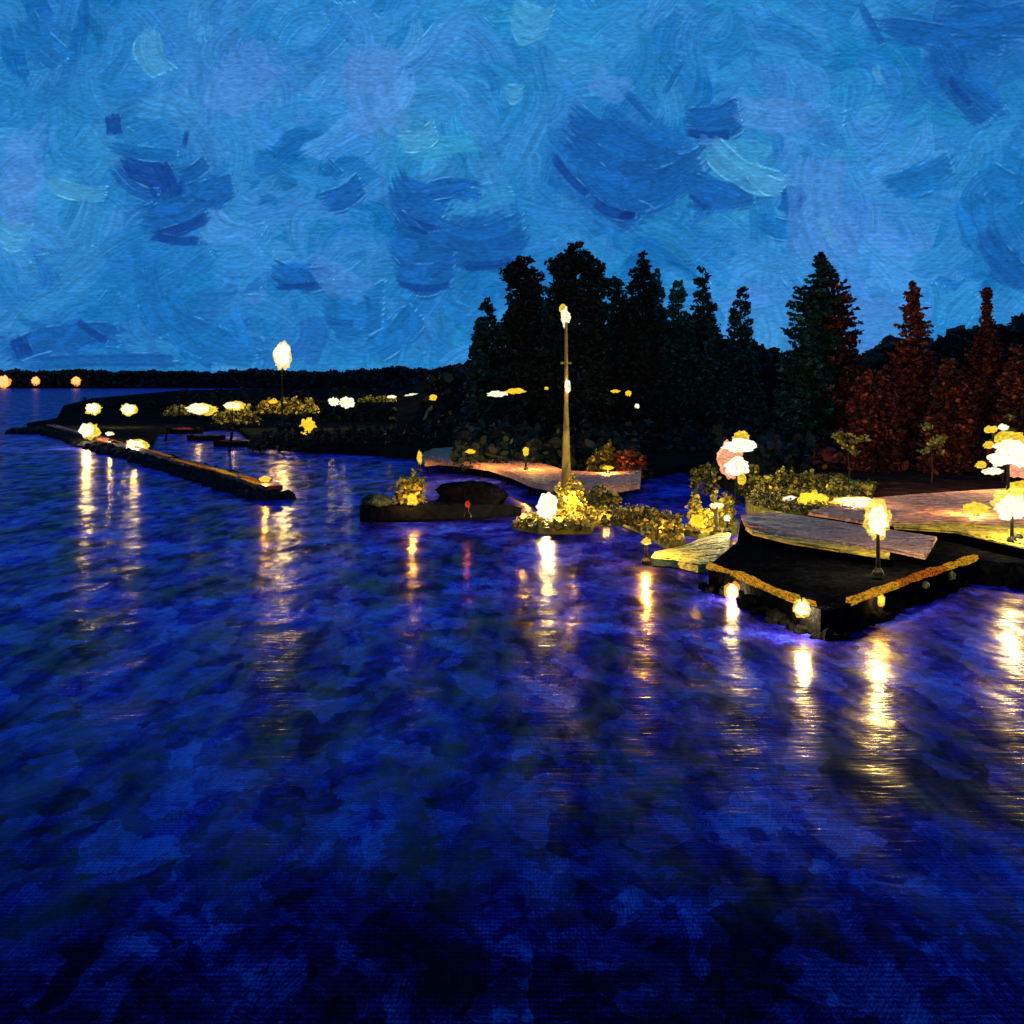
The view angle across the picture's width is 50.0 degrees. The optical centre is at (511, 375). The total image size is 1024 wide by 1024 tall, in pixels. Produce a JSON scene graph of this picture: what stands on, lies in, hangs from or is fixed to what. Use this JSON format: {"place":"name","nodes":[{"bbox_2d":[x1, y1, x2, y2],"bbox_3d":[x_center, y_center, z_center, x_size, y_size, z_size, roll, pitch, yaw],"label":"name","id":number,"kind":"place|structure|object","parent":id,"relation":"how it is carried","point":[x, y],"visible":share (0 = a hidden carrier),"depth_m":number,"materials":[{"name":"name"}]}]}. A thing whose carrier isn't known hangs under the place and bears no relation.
{"place":"outdoors","nodes":[
{"label":"outdoors","id":0,"kind":"place"},
{"bbox_2d":[0,383,405,388],"bbox_3d":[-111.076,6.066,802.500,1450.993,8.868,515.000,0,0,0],"label":"hills","id":1,"kind":"structure","parent":0,"point":[176,386],"depth_m":863.07,"materials":[{"name":"black"}]},
{"bbox_2d":[0,388,1023,1023],"bbox_3d":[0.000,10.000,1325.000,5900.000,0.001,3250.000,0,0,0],"label":"water","id":2,"kind":"structure","parent":0,"point":[316,750],"depth_m":27.73,"materials":[{"name":"blue liquid"}]},
{"bbox_2d":[5,424,295,500],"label":"breakwater","id":3,"kind":"object","parent":2,"relation":"in","point":[238,484],"visible":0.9,"depth_m":113.34,"materials":[{"name":"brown wood"}]},
{"bbox_2d":[164,425,168,440],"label":"mooring post","id":4,"kind":"object","parent":2,"relation":"in","point":[166,432],"visible":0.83,"depth_m":168.23,"materials":[{"name":"black paint"}]},
{"bbox_2d":[169,428,203,433],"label":"rowing boat","id":5,"kind":"object","parent":2,"relation":"on","point":[184,431],"visible":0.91,"depth_m":188.20,"materials":[{"name":"black paint"}]},
{"bbox_2d":[187,434,225,440],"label":"rowing boat","id":6,"kind":"object","parent":2,"relation":"on","point":[200,437],"visible":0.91,"depth_m":167.68,"materials":[{"name":"black paint"}]},
{"bbox_2d":[228,431,233,451],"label":"mooring post","id":7,"kind":"object","parent":2,"relation":"in","point":[230,441],"visible":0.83,"depth_m":143.28,"materials":[{"name":"black paint"}]},
{"bbox_2d":[214,439,251,446],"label":"rowing boat","id":8,"kind":"object","parent":2,"relation":"on","point":[225,443],"visible":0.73,"depth_m":153.85,"materials":[{"name":"black paint"}]},
{"bbox_2d":[27,388,753,499],"bbox_3d":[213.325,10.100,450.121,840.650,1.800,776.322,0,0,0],"label":"headland","id":9,"kind":"structure","parent":2,"relation":"on","point":[146,428],"depth_m":198.35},
{"bbox_2d":[78,397,108,408],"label":"dark bush","id":10,"kind":"object","parent":9,"relation":"on","point":[92,403],"visible":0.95,"depth_m":304.26,"materials":[{"name":"green plant"}]},
{"bbox_2d":[106,397,170,408],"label":"dark bush","id":11,"kind":"object","parent":9,"relation":"on","point":[121,405],"visible":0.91,"depth_m":304.19,"materials":[{"name":"green plant"}]},
{"bbox_2d":[163,404,190,427],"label":"lit bush","id":12,"kind":"object","parent":9,"relation":"on","point":[182,409],"visible":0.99,"depth_m":192.67,"materials":[{"name":"yellow plant"}]},
{"bbox_2d":[160,386,279,417],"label":"dark hedge","id":13,"kind":"object","parent":9,"relation":"on","point":[213,405],"visible":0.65,"depth_m":237.82,"materials":[{"name":"green plant"}]},
{"bbox_2d":[211,404,260,427],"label":"lit bush","id":14,"kind":"object","parent":9,"relation":"on","point":[236,420],"visible":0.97,"depth_m":192.61,"materials":[{"name":"yellow plant"}]},
{"bbox_2d":[281,363,282,424],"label":"street lamp","id":15,"kind":"object","parent":9,"relation":"on","point":[281,393],"visible":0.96,"depth_m":181.86,"materials":[{"name":"metal"}]},
{"bbox_2d":[253,396,320,427],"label":"lit hedge","id":16,"kind":"object","parent":9,"relation":"on","point":[261,407],"visible":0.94,"depth_m":191.71,"materials":[{"name":"yellow plant"}]},
{"bbox_2d":[275,386,395,420],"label":"dark hedge","id":17,"kind":"object","parent":9,"relation":"on","point":[356,406],"visible":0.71,"depth_m":223.76,"materials":[{"name":"green plant"}]},
{"bbox_2d":[245,421,453,451],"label":"dark hedge","id":18,"kind":"object","parent":9,"relation":"on","point":[369,437],"visible":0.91,"depth_m":143.37,"materials":[{"name":"green plant"}]},
{"bbox_2d":[357,395,396,424],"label":"lit hedge","id":19,"kind":"object","parent":9,"relation":"on","point":[384,398],"visible":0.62,"depth_m":203.81,"materials":[{"name":"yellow plant"}]},
{"bbox_2d":[0,356,785,387],"bbox_3d":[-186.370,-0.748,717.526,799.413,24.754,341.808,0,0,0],"label":"woodland","id":20,"kind":"object","parent":9,"relation":"on","point":[397,376],"visible":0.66,"depth_m":862.08,"materials":[{"name":"black plant"}]},
{"bbox_2d":[389,404,396,424],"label":"dark hedge","id":21,"kind":"object","parent":9,"relation":"on","point":[395,414],"visible":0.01,"depth_m":203.46,"materials":[{"name":"green plant"}]},
{"bbox_2d":[432,402,433,432],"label":"street lamp","id":22,"kind":"object","parent":9,"relation":"on","point":[432,418],"visible":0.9,"depth_m":149.96,"materials":[{"name":"black metal"}]},
{"bbox_2d":[459,296,505,429],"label":"fir tree","id":23,"kind":"object","parent":9,"relation":"on","point":[483,375],"visible":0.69,"depth_m":149.16,"materials":[{"name":"green plant"}]},
{"bbox_2d":[491,255,549,437],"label":"pine tree","id":24,"kind":"object","parent":9,"relation":"on","point":[517,331],"visible":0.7,"depth_m":144.98,"materials":[{"name":"green plant"}]},
{"bbox_2d":[546,389,546,443],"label":"street lamp","id":25,"kind":"object","parent":9,"relation":"on","point":[546,411],"visible":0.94,"depth_m":132.93,"materials":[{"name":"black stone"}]},
{"bbox_2d":[537,286,569,415],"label":"pine tree","id":26,"kind":"object","parent":9,"relation":"on","point":[547,291],"visible":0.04,"depth_m":155.54,"materials":[{"name":"green plant"}]},
{"bbox_2d":[535,241,616,443],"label":"pine tree","id":27,"kind":"object","parent":9,"relation":"on","point":[590,400],"visible":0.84,"depth_m":138.51,"materials":[{"name":"green plant"}]},
{"bbox_2d":[584,439,641,472],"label":"lit bush","id":28,"kind":"object","parent":9,"relation":"on","point":[609,449],"visible":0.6,"depth_m":103.90,"materials":[{"name":"green plant"}]},
{"bbox_2d":[592,275,634,426],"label":"pine tree","id":29,"kind":"object","parent":9,"relation":"on","point":[611,310],"visible":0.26,"depth_m":149.11,"materials":[{"name":"green plant"}]},
{"bbox_2d":[628,395,628,432],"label":"street lamp","id":30,"kind":"object","parent":9,"relation":"on","point":[628,410],"visible":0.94,"depth_m":135.93,"materials":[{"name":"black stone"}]},
{"bbox_2d":[611,250,673,445],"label":"fir tree","id":31,"kind":"object","parent":9,"relation":"on","point":[641,344],"visible":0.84,"depth_m":144.95,"materials":[{"name":"green plant"}]},
{"bbox_2d":[636,267,670,414],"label":"fir tree","id":32,"kind":"object","parent":9,"relation":"on","point":[662,292],"visible":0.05,"depth_m":157.66,"materials":[{"name":"green plant"}]},
{"bbox_2d":[657,279,698,441],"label":"fir tree","id":33,"kind":"object","parent":9,"relation":"on","point":[675,298],"visible":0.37,"depth_m":151.38,"materials":[{"name":"green plant"}]},
{"bbox_2d":[673,266,724,444],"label":"fir tree","id":34,"kind":"object","parent":9,"relation":"on","point":[696,376],"visible":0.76,"depth_m":147.26,"materials":[{"name":"green plant"}]},
{"bbox_2d":[689,462,721,495],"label":"lit bush","id":35,"kind":"object","parent":9,"relation":"on","point":[710,486],"visible":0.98,"depth_m":84.51,"materials":[{"name":"green plant"}]},
{"bbox_2d":[420,313,1023,440],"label":"hill woodland","id":36,"kind":"object","parent":9,"relation":"on","point":[957,340],"visible":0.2,"depth_m":157.09,"materials":[{"name":"black plant"}]},
{"bbox_2d":[450,411,1023,480],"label":"undergrowth","id":37,"kind":"object","parent":9,"relation":"on","point":[772,447],"visible":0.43,"depth_m":112.87,"materials":[{"name":"green plant"}]},
{"bbox_2d":[713,286,770,440],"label":"fir tree","id":38,"kind":"object","parent":9,"relation":"on","point":[741,378],"visible":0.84,"depth_m":145.27,"materials":[{"name":"green plant"}]},
{"bbox_2d":[738,464,761,495],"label":"lit bush","id":39,"kind":"object","parent":9,"relation":"on","point":[742,482],"visible":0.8,"depth_m":84.83,"materials":[{"name":"green plant"}]},
{"bbox_2d":[770,252,867,457],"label":"fir tree","id":40,"kind":"object","parent":9,"relation":"on","point":[821,374],"visible":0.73,"depth_m":116.60,"materials":[{"name":"green plant"}]},
{"bbox_2d":[808,417,1019,471],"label":"russet undergrowth","id":41,"kind":"object","parent":9,"relation":"on","point":[828,454],"visible":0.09,"depth_m":99.48,"materials":[{"name":"brown plant"}]},
{"bbox_2d":[872,351,1020,420],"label":"russet woodland","id":42,"kind":"object","parent":9,"relation":"on","point":[893,379],"depth_m":188.96,"materials":[{"name":"red plant"}]},
{"bbox_2d":[360,480,521,522],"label":"rocky islet","id":43,"kind":"object","parent":2,"relation":"on","point":[481,500],"visible":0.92,"depth_m":75.75,"materials":[{"name":"dark rock"},{"name":"mossy green rock"},{"name":"foliage"}]},
{"bbox_2d":[392,468,427,504],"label":"lit shrub","id":44,"kind":"object","parent":43,"relation":"on","point":[411,483],"visible":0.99,"depth_m":75.41,"materials":[{"name":"yellow plant"}]},
{"bbox_2d":[409,502,415,507],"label":"street lamp","id":45,"kind":"object","parent":43,"relation":"on","point":[412,504],"visible":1,"depth_m":73.32,"materials":[{"name":"paint"}]},
{"bbox_2d":[464,507,471,516],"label":"street lamp","id":46,"kind":"object","parent":43,"relation":"on","point":[467,513],"visible":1,"depth_m":69.17,"materials":[{"name":"metal"}]},
{"bbox_2d":[420,447,640,502],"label":"pier","id":47,"kind":"structure","parent":2,"relation":"in","point":[542,476],"depth_m":97.23,"materials":[{"name":"brown wood"}]},
{"bbox_2d":[523,455,528,469],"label":"street lamp","id":48,"kind":"object","parent":47,"relation":"on","point":[525,468],"visible":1,"depth_m":100.92,"materials":[{"name":"metal"}]},
{"bbox_2d":[613,444,652,477],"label":"russet bush","id":49,"kind":"object","parent":47,"relation":"on","point":[632,461],"visible":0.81,"depth_m":100.80,"materials":[{"name":"red plant"}]},
{"bbox_2d":[512,498,685,548],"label":"spit","id":50,"kind":"structure","parent":2,"relation":"on","point":[660,542],"depth_m":69.17,"materials":[{"name":"green plant"}]},
{"bbox_2d":[513,518,543,528],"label":"lit bush","id":51,"kind":"object","parent":50,"relation":"on","point":[525,523],"visible":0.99,"depth_m":69.32,"materials":[{"name":"yellow plant"}]},
{"bbox_2d":[555,312,572,507],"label":"floodlit mast","id":52,"kind":"object","parent":50,"relation":"on","point":[566,470],"visible":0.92,"depth_m":78.97,"materials":[{"name":"beige metal"}]},
{"bbox_2d":[548,518,589,531],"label":"lit bush","id":53,"kind":"object","parent":50,"relation":"on","point":[556,525],"visible":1,"depth_m":68.53,"materials":[{"name":"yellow plant"}]},
{"bbox_2d":[553,473,589,510],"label":"lit bush","id":54,"kind":"object","parent":50,"relation":"on","point":[573,490],"visible":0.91,"depth_m":76.25,"materials":[{"name":"yellow plant"}]},
{"bbox_2d":[513,491,685,542],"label":"spit grass","id":55,"kind":"structure","parent":50,"relation":"on","point":[561,513],"depth_m":73.47,"materials":[{"name":"plant"}]},
{"bbox_2d":[588,483,622,506],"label":"lit bush","id":56,"kind":"object","parent":50,"relation":"on","point":[614,499],"visible":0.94,"depth_m":80.25,"materials":[{"name":"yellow plant"}]},
{"bbox_2d":[599,504,666,527],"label":"lit bush","id":57,"kind":"object","parent":50,"relation":"on","point":[641,513],"visible":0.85,"depth_m":70.49,"materials":[{"name":"green plant"}]},
{"bbox_2d":[644,513,682,540],"bbox_3d":[8.829,8.924,64.816,2.878,1.634,1.580,0,0,-17],"label":"lit bush","id":58,"kind":"object","parent":50,"relation":"on","point":[652,533],"visible":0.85,"depth_m":64.61,"materials":[{"name":"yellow plant"}]},
{"bbox_2d":[641,544,651,563],"bbox_3d":[7.096,9.226,58.000,0.533,1.389,0.560,0,0,-36],"label":"street lamp","id":59,"kind":"object","parent":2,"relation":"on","point":[646,560],"visible":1,"depth_m":57.91,"materials":[{"name":"metal"}]},
{"bbox_2d":[651,532,730,572],"bbox_3d":[10.134,9.705,61.281,3.964,0.490,11.800,0,0,12],"label":"raft","id":60,"kind":"object","parent":2,"relation":"on","point":[698,555],"visible":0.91,"depth_m":58.51,"materials":[{"name":"paint"}]},
{"bbox_2d":[685,520,737,538],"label":"islet","id":61,"kind":"object","parent":2,"relation":"on","point":[705,532],"visible":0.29,"depth_m":68.47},
{"bbox_2d":[692,526,700,533],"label":"street lamp","id":62,"kind":"object","parent":61,"relation":"on","point":[696,529],"visible":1,"depth_m":66.84,"materials":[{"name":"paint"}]},
{"bbox_2d":[683,492,715,528],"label":"yellow shrub","id":63,"kind":"object","parent":61,"relation":"on","point":[698,512],"visible":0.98,"depth_m":69.12,"materials":[{"name":"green plant"}]},
{"bbox_2d":[713,507,721,532],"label":"street lamp","id":64,"kind":"object","parent":61,"relation":"on","point":[716,529],"visible":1,"depth_m":67.42,"materials":[{"name":"metal"}]},
{"bbox_2d":[709,490,737,525],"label":"yellow shrub","id":65,"kind":"object","parent":61,"relation":"on","point":[729,510],"visible":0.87,"depth_m":70.48,"materials":[{"name":"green plant"}]},
{"bbox_2d":[722,520,731,532],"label":"street lamp","id":66,"kind":"object","parent":61,"relation":"on","point":[726,529],"visible":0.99,"depth_m":67.09,"materials":[{"name":"metal"}]},
{"bbox_2d":[0,0,1023,372],"bbox_3d":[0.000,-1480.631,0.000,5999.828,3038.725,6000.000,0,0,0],"label":"sky","id":67,"kind":"structure","parent":0,"point":[212,186],"depth_m":2848.85,"materials":[{"name":"blue paint"}]},
{"bbox_2d":[397,344,1023,442],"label":"hills","id":68,"kind":"structure","parent":0,"point":[410,405],"depth_m":191.97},
{"bbox_2d":[745,479,875,518],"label":"verge","id":69,"kind":"structure","parent":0,"point":[750,508],"depth_m":70.67,"materials":[{"name":"green plant"}]},
{"bbox_2d":[750,466,820,488],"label":"lit bush","id":70,"kind":"object","parent":69,"relation":"on","point":[806,475],"visible":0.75,"depth_m":80.97,"materials":[{"name":"green plant"}]},
{"bbox_2d":[744,471,876,512],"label":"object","id":71,"kind":"structure","parent":69,"relation":"on","point":[757,494],"depth_m":74.35,"materials":[{"name":"green plant"}]},
{"bbox_2d":[824,478,873,495],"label":"lit bush","id":72,"kind":"object","parent":69,"relation":"on","point":[863,488],"visible":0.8,"depth_m":76.82,"materials":[{"name":"green plant"}]},
{"bbox_2d":[698,518,1023,640],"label":"quay","id":73,"kind":"structure","parent":0,"point":[773,581],"depth_m":49.59,"materials":[{"name":"black stone"}]},
{"bbox_2d":[734,443,740,504],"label":"double lantern","id":74,"kind":"object","parent":73,"relation":"on","point":[737,501],"visible":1,"depth_m":78.17,"materials":[{"name":"paint"}]},
{"bbox_2d":[741,512,936,559],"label":"boardwalk","id":75,"kind":"structure","parent":73,"relation":"on","point":[919,546],"depth_m":57.34,"materials":[{"name":"grey wood"}]},
{"bbox_2d":[745,528,889,558],"bbox_3d":[14.733,8.319,54.864,1.618,0.202,10.583,0,0,-31],"label":"boardwalk edge","id":76,"kind":"object","parent":75,"relation":"attached to","point":[829,546],"visible":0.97,"depth_m":53.63,"materials":[{"name":"paint"}]},
{"bbox_2d":[871,530,884,575],"bbox_3d":[15.983,7.029,48.088,1.179,3.383,0.862,0,0,26],"label":"street lamp","id":77,"kind":"object","parent":73,"relation":"on","point":[877,571],"visible":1,"depth_m":47.92,"materials":[{"name":"metal"}]},
{"bbox_2d":[878,594,884,607],"bbox_3d":[15.138,9.179,45.051,0.324,0.721,0.340,0,0,0],"label":"fender","id":78,"kind":"object","parent":73,"relation":"attached to","point":[881,600],"visible":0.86,"depth_m":44.91,"materials":[{"name":"paint"}]},
{"bbox_2d":[922,577,929,588],"bbox_3d":[18.458,9.476,49.004,0.324,1.293,0.347,0,0,0],"label":"fender","id":79,"kind":"object","parent":73,"relation":"attached to","point":[925,584],"visible":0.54,"depth_m":48.90,"materials":[{"name":"rubber"}]},
{"bbox_2d":[948,569,955,579],"bbox_3d":[20.625,9.334,51.490,0.324,1.009,0.347,0,0,0],"label":"fender","id":80,"kind":"object","parent":73,"relation":"attached to","point":[951,575],"visible":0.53,"depth_m":51.37,"materials":[{"name":"rubber"}]},
{"bbox_2d":[751,458,1023,497],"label":"bank","id":81,"kind":"structure","parent":0,"point":[907,482],"depth_m":89.98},
{"bbox_2d":[831,431,870,479],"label":"sapling","id":82,"kind":"object","parent":81,"relation":"on","point":[852,449],"visible":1,"depth_m":87.91,"materials":[{"name":"green plant"}]},
{"bbox_2d":[841,369,904,472],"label":"russet tree","id":83,"kind":"object","parent":81,"relation":"on","point":[872,408],"visible":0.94,"depth_m":97.35,"materials":[{"name":"red plant"}]},
{"bbox_2d":[876,280,954,467],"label":"red fir tree","id":84,"kind":"object","parent":81,"relation":"on","point":[910,370],"visible":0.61,"depth_m":103.21,"materials":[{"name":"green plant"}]},
{"bbox_2d":[916,422,947,481],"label":"sapling","id":85,"kind":"object","parent":81,"relation":"on","point":[934,443],"visible":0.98,"depth_m":88.12,"materials":[{"name":"green plant"}]},
{"bbox_2d":[916,357,980,474],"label":"russet tree","id":86,"kind":"object","parent":81,"relation":"on","point":[963,426],"visible":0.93,"depth_m":95.56,"materials":[{"name":"red plant"}]},
{"bbox_2d":[950,287,1019,467],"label":"red fir tree","id":87,"kind":"object","parent":81,"relation":"on","point":[988,367],"visible":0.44,"depth_m":103.53,"materials":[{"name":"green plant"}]},
{"bbox_2d":[984,344,1023,479],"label":"russet tree","id":88,"kind":"object","parent":81,"relation":"on","point":[1010,376],"visible":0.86,"depth_m":91.61,"materials":[{"name":"red plant"}]},
{"bbox_2d":[989,414,1019,481],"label":"sapling","id":89,"kind":"object","parent":81,"relation":"on","point":[1000,440],"visible":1,"depth_m":88.01,"materials":[{"name":"yellow plant"}]},
{"bbox_2d":[808,488,1023,526],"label":"promenade","id":90,"kind":"structure","parent":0,"point":[994,506],"depth_m":67.06,"materials":[{"name":"beige wood"}]},
{"bbox_2d":[893,522,1023,548],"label":"step","id":91,"kind":"object","parent":90,"relation":"on","point":[998,533],"visible":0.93,"depth_m":59.20,"materials":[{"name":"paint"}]},
{"bbox_2d":[1006,515,1017,542],"bbox_3d":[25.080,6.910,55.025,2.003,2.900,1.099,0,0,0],"label":"street lamp","id":92,"kind":"object","parent":91,"relation":"on","point":[1011,538],"visible":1,"depth_m":54.93,"materials":[{"name":"metal"}]},
{"bbox_2d":[1014,532,1023,538],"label":"street lamp","id":93,"kind":"object","parent":91,"relation":"on","point":[1018,535],"visible":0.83,"depth_m":55.84,"materials":[{"name":"paint"}]},
{"bbox_2d":[1006,443,1009,492],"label":"lamp cluster","id":94,"kind":"object","parent":90,"relation":"on","point":[1008,471],"visible":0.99,"depth_m":76.18,"materials":[{"name":"paint"}]}
]}

